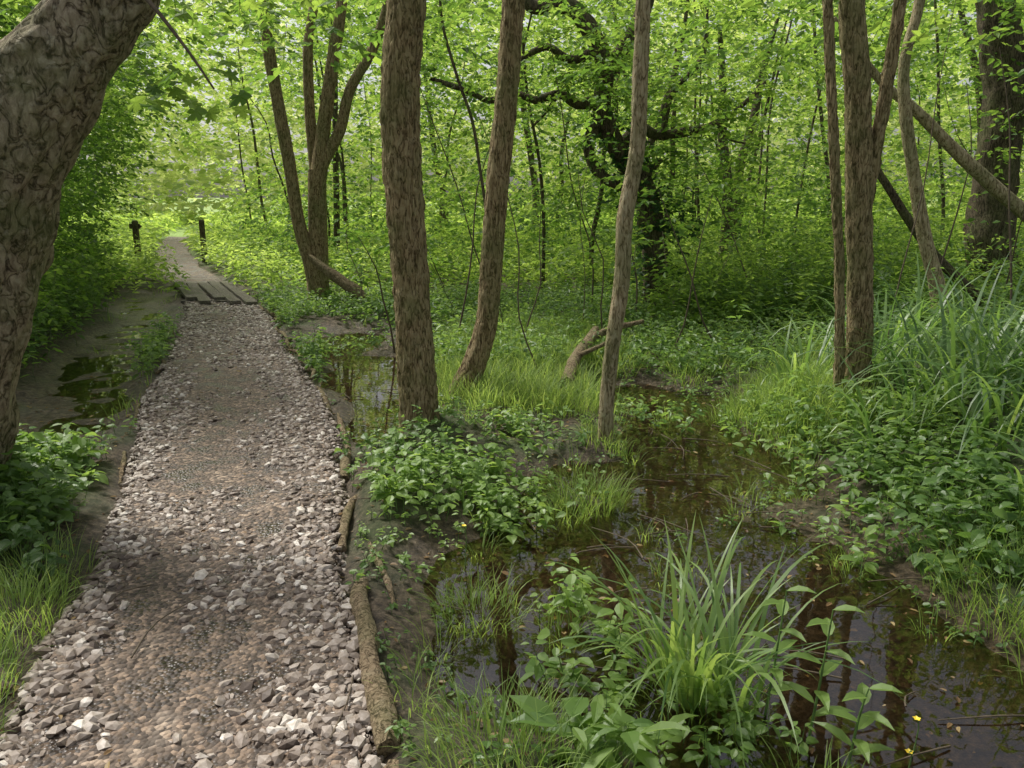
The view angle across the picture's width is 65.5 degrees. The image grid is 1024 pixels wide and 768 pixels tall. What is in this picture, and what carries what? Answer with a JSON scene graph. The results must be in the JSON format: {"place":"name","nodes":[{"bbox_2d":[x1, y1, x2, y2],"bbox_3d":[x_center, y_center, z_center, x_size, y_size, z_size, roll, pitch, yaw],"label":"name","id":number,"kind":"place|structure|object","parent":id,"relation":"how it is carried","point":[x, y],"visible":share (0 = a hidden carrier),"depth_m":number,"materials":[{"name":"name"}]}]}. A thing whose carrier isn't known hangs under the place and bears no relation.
{"place":"outdoors","nodes":[
{"label":"outdoors","id":0,"kind":"place"},
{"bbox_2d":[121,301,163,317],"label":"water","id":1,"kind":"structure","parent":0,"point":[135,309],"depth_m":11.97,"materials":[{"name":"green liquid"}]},
{"bbox_2d":[462,524,466,569],"bbox_3d":[-0.219,0.756,3.675,0.024,0.225,0.025,0,13,0],"label":"buttercup flower","id":2,"kind":"object","parent":1,"relation":"in","point":[464,525],"visible":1,"depth_m":3.67,"materials":[{"name":"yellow plant"}]},
{"bbox_2d":[544,512,914,767],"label":"pendulous sedge","id":3,"kind":"object","parent":1,"relation":"in","point":[682,678],"visible":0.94,"depth_m":2.74,"materials":[{"name":"green plant"}]},
{"bbox_2d":[905,748,912,767],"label":"buttercup flower","id":4,"kind":"object","parent":1,"relation":"on","point":[908,750],"visible":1,"depth_m":2.35,"materials":[{"name":"yellow plant"}]},
{"bbox_2d":[910,716,920,765],"bbox_3d":[1.221,1.087,2.418,0.024,0.165,0.025,0,13,0],"label":"buttercup flower","id":5,"kind":"object","parent":1,"relation":"on","point":[917,718],"visible":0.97,"depth_m":2.41,"materials":[{"name":"yellow plant"}]},
{"bbox_2d":[0,237,369,767],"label":"gravel path","id":6,"kind":"structure","parent":0,"point":[200,662],"depth_m":3.11,"materials":[{"name":"grey gravel"}]},
{"bbox_2d":[0,300,385,767],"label":"path stones","id":7,"kind":"object","parent":6,"relation":"on","point":[320,723],"visible":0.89,"depth_m":3.32,"materials":[{"name":"grey stone"}]},
{"bbox_2d":[0,197,1023,767],"bbox_3d":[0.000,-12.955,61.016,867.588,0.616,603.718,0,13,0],"label":"ground","id":8,"kind":"structure","parent":0,"point":[72,371],"depth_m":3.79,"materials":[{"name":"soil"}]},
{"bbox_2d":[0,0,160,464],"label":"old maple tree","id":9,"kind":"object","parent":8,"relation":"on","point":[61,61],"visible":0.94,"depth_m":3.50,"materials":[{"name":"grey plant"}]},
{"bbox_2d":[0,0,366,123],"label":"sycamore branch","id":10,"kind":"object","parent":9,"relation":"attached to","point":[198,111],"visible":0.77,"depth_m":3.36,"materials":[{"name":"green plant"}]},
{"bbox_2d":[0,0,213,364],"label":"hawthorn thicket","id":11,"kind":"object","parent":8,"relation":"on","point":[71,205],"visible":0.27,"depth_m":10.65,"materials":[{"name":"green plant"}]},
{"bbox_2d":[118,451,126,484],"bbox_3d":[-2.372,0.488,4.859,0.039,0.058,0.678,-6,15,-23],"label":"edging log","id":12,"kind":"object","parent":8,"relation":"on","point":[123,465],"visible":0.91,"depth_m":4.77,"materials":[{"name":"brown wood"}]},
{"bbox_2d":[129,220,142,269],"bbox_3d":[-7.860,-2.839,16.780,0.260,1.200,0.133,0,13,0],"label":"waymarker post","id":13,"kind":"object","parent":8,"relation":"on","point":[135,226],"visible":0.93,"depth_m":16.68,"materials":[{"name":"brown wood"}]},
{"bbox_2d":[134,400,139,420],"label":"edging log","id":14,"kind":"object","parent":8,"relation":"on","point":[137,408],"visible":0.82,"depth_m":6.02,"materials":[{"name":"brown wood"}]},
{"bbox_2d":[155,360,165,374],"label":"edging log","id":15,"kind":"object","parent":8,"relation":"on","point":[157,372],"visible":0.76,"depth_m":7.44,"materials":[{"name":"brown wood"}]},
{"bbox_2d":[0,249,391,579],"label":"bramble patch","id":16,"kind":"object","parent":8,"relation":"on","point":[44,457],"visible":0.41,"depth_m":4.19,"materials":[{"name":"green plant"}]},
{"bbox_2d":[198,220,207,262],"bbox_3d":[-7.000,-3.140,18.064,0.096,1.150,0.096,0,13,0],"label":"wooden post","id":17,"kind":"object","parent":8,"relation":"on","point":[202,229],"visible":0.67,"depth_m":17.98,"materials":[{"name":"brown wood"}]},
{"bbox_2d":[171,281,258,304],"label":"boardwalk","id":18,"kind":"structure","parent":8,"relation":"on","point":[216,291],"depth_m":12.63,"materials":[{"name":"grey wood"}]},
{"bbox_2d":[266,310,276,317],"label":"edging log","id":19,"kind":"object","parent":8,"relation":"on","point":[272,313],"visible":0.56,"depth_m":10.78,"materials":[{"name":"brown wood"}]},
{"bbox_2d":[278,330,287,338],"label":"edging log","id":20,"kind":"object","parent":8,"relation":"on","point":[284,334],"visible":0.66,"depth_m":9.22,"materials":[{"name":"brown wood"}]},
{"bbox_2d":[285,338,292,348],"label":"edging log","id":21,"kind":"object","parent":8,"relation":"on","point":[289,346],"visible":0.88,"depth_m":8.66,"materials":[{"name":"brown wood"}]},
{"bbox_2d":[284,348,300,360],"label":"edging log","id":22,"kind":"object","parent":8,"relation":"on","point":[293,350],"visible":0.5,"depth_m":8.26,"materials":[{"name":"brown wood"}]},
{"bbox_2d":[304,368,315,380],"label":"edging log","id":23,"kind":"object","parent":8,"relation":"on","point":[312,370],"visible":0.82,"depth_m":7.23,"materials":[{"name":"brown wood"}]},
{"bbox_2d":[260,0,386,306],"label":"hazel tree","id":24,"kind":"object","parent":8,"relation":"on","point":[322,147],"visible":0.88,"depth_m":11.22,"materials":[{"name":"brown plant"}]},
{"bbox_2d":[317,386,331,411],"bbox_3d":[-1.530,0.099,6.430,0.052,0.081,0.893,-5,14,-20],"label":"edging log","id":25,"kind":"object","parent":8,"relation":"on","point":[324,397],"visible":0.67,"depth_m":6.26,"materials":[{"name":"brown wood"}]},
{"bbox_2d":[337,413,350,449],"bbox_3d":[-1.190,0.308,5.563,0.048,0.067,0.928,-4,14,-16],"label":"edging log","id":26,"kind":"object","parent":8,"relation":"on","point":[340,421],"visible":0.78,"depth_m":5.50,"materials":[{"name":"brown wood"}]},
{"bbox_2d":[339,450,350,480],"bbox_3d":[-1.013,0.476,4.854,0.066,0.083,0.548,-2,14,-10],"label":"edging log","id":27,"kind":"object","parent":8,"relation":"on","point":[345,461],"visible":0.66,"depth_m":4.73,"materials":[{"name":"brown wood"}]},
{"bbox_2d":[336,494,356,552],"bbox_3d":[-0.828,0.663,4.055,0.072,0.077,0.790,-1,13,-4],"label":"edging log","id":28,"kind":"object","parent":8,"relation":"on","point":[346,516],"visible":0.74,"depth_m":3.90,"materials":[{"name":"brown wood"}]},
{"bbox_2d":[349,577,400,757],"bbox_3d":[-0.505,0.938,2.826,0.094,0.102,1.072,-4,14,-15],"label":"edging log","id":29,"kind":"object","parent":8,"relation":"on","point":[381,707],"visible":0.94,"depth_m":2.60,"materials":[{"name":"brown wood"}]},
{"bbox_2d":[367,541,395,607],"bbox_3d":[-0.564,0.807,3.441,0.036,0.069,0.556,-5,14,-21],"label":"edging log","id":30,"kind":"object","parent":8,"relation":"on","point":[385,576],"visible":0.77,"depth_m":3.36,"materials":[{"name":"wood"}]},
{"bbox_2d":[383,759,398,767],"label":"edging log","id":31,"kind":"object","parent":8,"relation":"on","point":[393,763],"visible":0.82,"depth_m":2.25,"materials":[{"name":"brown wood"}]},
{"bbox_2d":[379,0,439,432],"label":"ash tree","id":32,"kind":"object","parent":8,"relation":"on","point":[400,107],"visible":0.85,"depth_m":4.89,"materials":[{"name":"brown plant"}]},
{"bbox_2d":[439,0,484,202],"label":"ivy vine","id":33,"kind":"object","parent":8,"relation":"on","point":[469,111],"visible":0.45,"depth_m":7.59,"materials":[{"name":"brown plant"}]},
{"bbox_2d":[445,0,524,402],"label":"ash tree","id":34,"kind":"object","parent":8,"relation":"on","point":[477,354],"visible":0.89,"depth_m":5.94,"materials":[{"name":"brown plant"}]},
{"bbox_2d":[0,314,1023,767],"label":"water mint","id":35,"kind":"object","parent":8,"relation":"on","point":[482,490],"visible":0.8,"depth_m":4.04,"materials":[{"name":"green plant"}]},
{"bbox_2d":[0,281,1023,767],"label":"grass tufts","id":36,"kind":"object","parent":8,"relation":"on","point":[526,383],"visible":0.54,"depth_m":4.08,"materials":[{"name":"green plant"}]},
{"bbox_2d":[0,0,1023,222],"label":"distant trees","id":37,"kind":"object","parent":8,"relation":"on","point":[165,181],"visible":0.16,"depth_m":45.32,"materials":[{"name":"green plant"}]},
{"bbox_2d":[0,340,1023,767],"bbox_3d":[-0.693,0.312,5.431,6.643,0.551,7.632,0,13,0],"label":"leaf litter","id":38,"kind":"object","parent":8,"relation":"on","point":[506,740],"visible":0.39,"depth_m":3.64,"materials":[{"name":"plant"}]},
{"bbox_2d":[0,319,1023,767],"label":"fallen twigs","id":39,"kind":"object","parent":8,"relation":"on","point":[626,589],"depth_m":4.08,"materials":[{"name":"brown wood"}]},
{"bbox_2d":[10,0,1023,300],"bbox_3d":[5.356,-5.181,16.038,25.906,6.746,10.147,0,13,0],"label":"hazel understorey","id":40,"kind":"object","parent":8,"relation":"on","point":[351,235],"visible":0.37,"depth_m":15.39,"materials":[{"name":"green plant"}]},
{"bbox_2d":[53,209,1023,332],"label":"undergrowth","id":41,"kind":"object","parent":8,"relation":"on","point":[133,261],"visible":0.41,"depth_m":12.96,"materials":[{"name":"green plant"}]},
{"bbox_2d":[62,206,1023,254],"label":"meadow vegetation","id":42,"kind":"object","parent":8,"relation":"on","point":[164,221],"visible":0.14,"depth_m":27.54,"materials":[{"name":"green plant"}]},
{"bbox_2d":[119,239,1023,379],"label":"nettle patch","id":43,"kind":"object","parent":8,"relation":"on","point":[553,301],"visible":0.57,"depth_m":9.06,"materials":[{"name":"green plant"}]},
{"bbox_2d":[308,254,366,298],"bbox_3d":[-2.443,-1.493,11.142,0.884,0.620,0.182,5,14,20],"label":"fallen log","id":44,"kind":"object","parent":43,"relation":"on","point":[343,282],"visible":0.93,"depth_m":11.07,"materials":[{"name":"brown wood"}]},
{"bbox_2d":[225,0,981,289],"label":"distant tree stems","id":45,"kind":"object","parent":8,"relation":"on","point":[336,160],"visible":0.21,"depth_m":17.08,"materials":[{"name":"brown plant"}]},
{"bbox_2d":[508,691,698,767],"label":"dock plant","id":46,"kind":"object","parent":8,"relation":"on","point":[638,738],"visible":0.96,"depth_m":2.29,"materials":[{"name":"green plant"}]},
{"bbox_2d":[598,0,649,444],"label":"alder sapling","id":47,"kind":"object","parent":8,"relation":"on","point":[624,228],"visible":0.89,"depth_m":4.96,"materials":[{"name":"brown plant"}]},
{"bbox_2d":[423,0,838,312],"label":"oak tree","id":48,"kind":"object","parent":8,"relation":"on","point":[600,131],"visible":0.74,"depth_m":10.25,"materials":[{"name":"green plant"}]},
{"bbox_2d":[337,0,1023,374],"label":"sapling stems","id":49,"kind":"object","parent":8,"relation":"on","point":[1011,252],"visible":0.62,"depth_m":8.08,"materials":[{"name":"brown wood"}]},
{"bbox_2d":[738,585,901,767],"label":"balsam plant","id":50,"kind":"object","parent":8,"relation":"on","point":[862,694],"visible":0.9,"depth_m":2.43,"materials":[{"name":"green plant"}]},
{"bbox_2d":[822,0,906,403],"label":"alder tree","id":51,"kind":"object","parent":8,"relation":"on","point":[864,140],"visible":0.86,"depth_m":5.15,"materials":[{"name":"brown plant"}]},
{"bbox_2d":[728,243,1023,614],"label":"sedge bank","id":52,"kind":"structure","parent":8,"relation":"on","point":[991,346],"depth_m":4.95,"materials":[{"name":"green plant"}]},
{"bbox_2d":[897,0,948,333],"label":"alder sapling","id":53,"kind":"object","parent":8,"relation":"on","point":[927,248],"visible":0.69,"depth_m":7.19,"materials":[{"name":"brown plant"}]},
{"bbox_2d":[834,17,1023,221],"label":"leaning willow tree","id":54,"kind":"object","parent":8,"relation":"on","point":[984,178],"visible":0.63,"depth_m":7.66,"materials":[{"name":"brown plant"}]},
{"bbox_2d":[878,168,993,318],"bbox_3d":[4.592,-1.583,8.360,2.013,2.997,0.159,0,13,0],"label":"leaning sapling","id":55,"kind":"object","parent":8,"relation":"on","point":[902,209],"visible":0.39,"depth_m":8.31,"materials":[{"name":"brown plant"}]},
{"bbox_2d":[963,0,1023,299],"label":"oak tree","id":56,"kind":"object","parent":8,"relation":"on","point":[989,208],"visible":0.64,"depth_m":9.90,"materials":[{"name":"brown plant"}]},
{"bbox_2d":[0,0,1023,135],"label":"overhanging foliage","id":57,"kind":"object","parent":56,"relation":"attached to","point":[920,37],"visible":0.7,"depth_m":8.13,"materials":[{"name":"green plant"}]},
{"bbox_2d":[6,0,1023,197],"label":"sky","id":58,"kind":"structure","parent":0,"point":[968,14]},
{"bbox_2d":[350,0,1023,296],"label":"hanging leaf sprays","id":59,"kind":"object","parent":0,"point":[699,183],"visible":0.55,"depth_m":10.01,"materials":[{"name":"green plant"}]}
]}

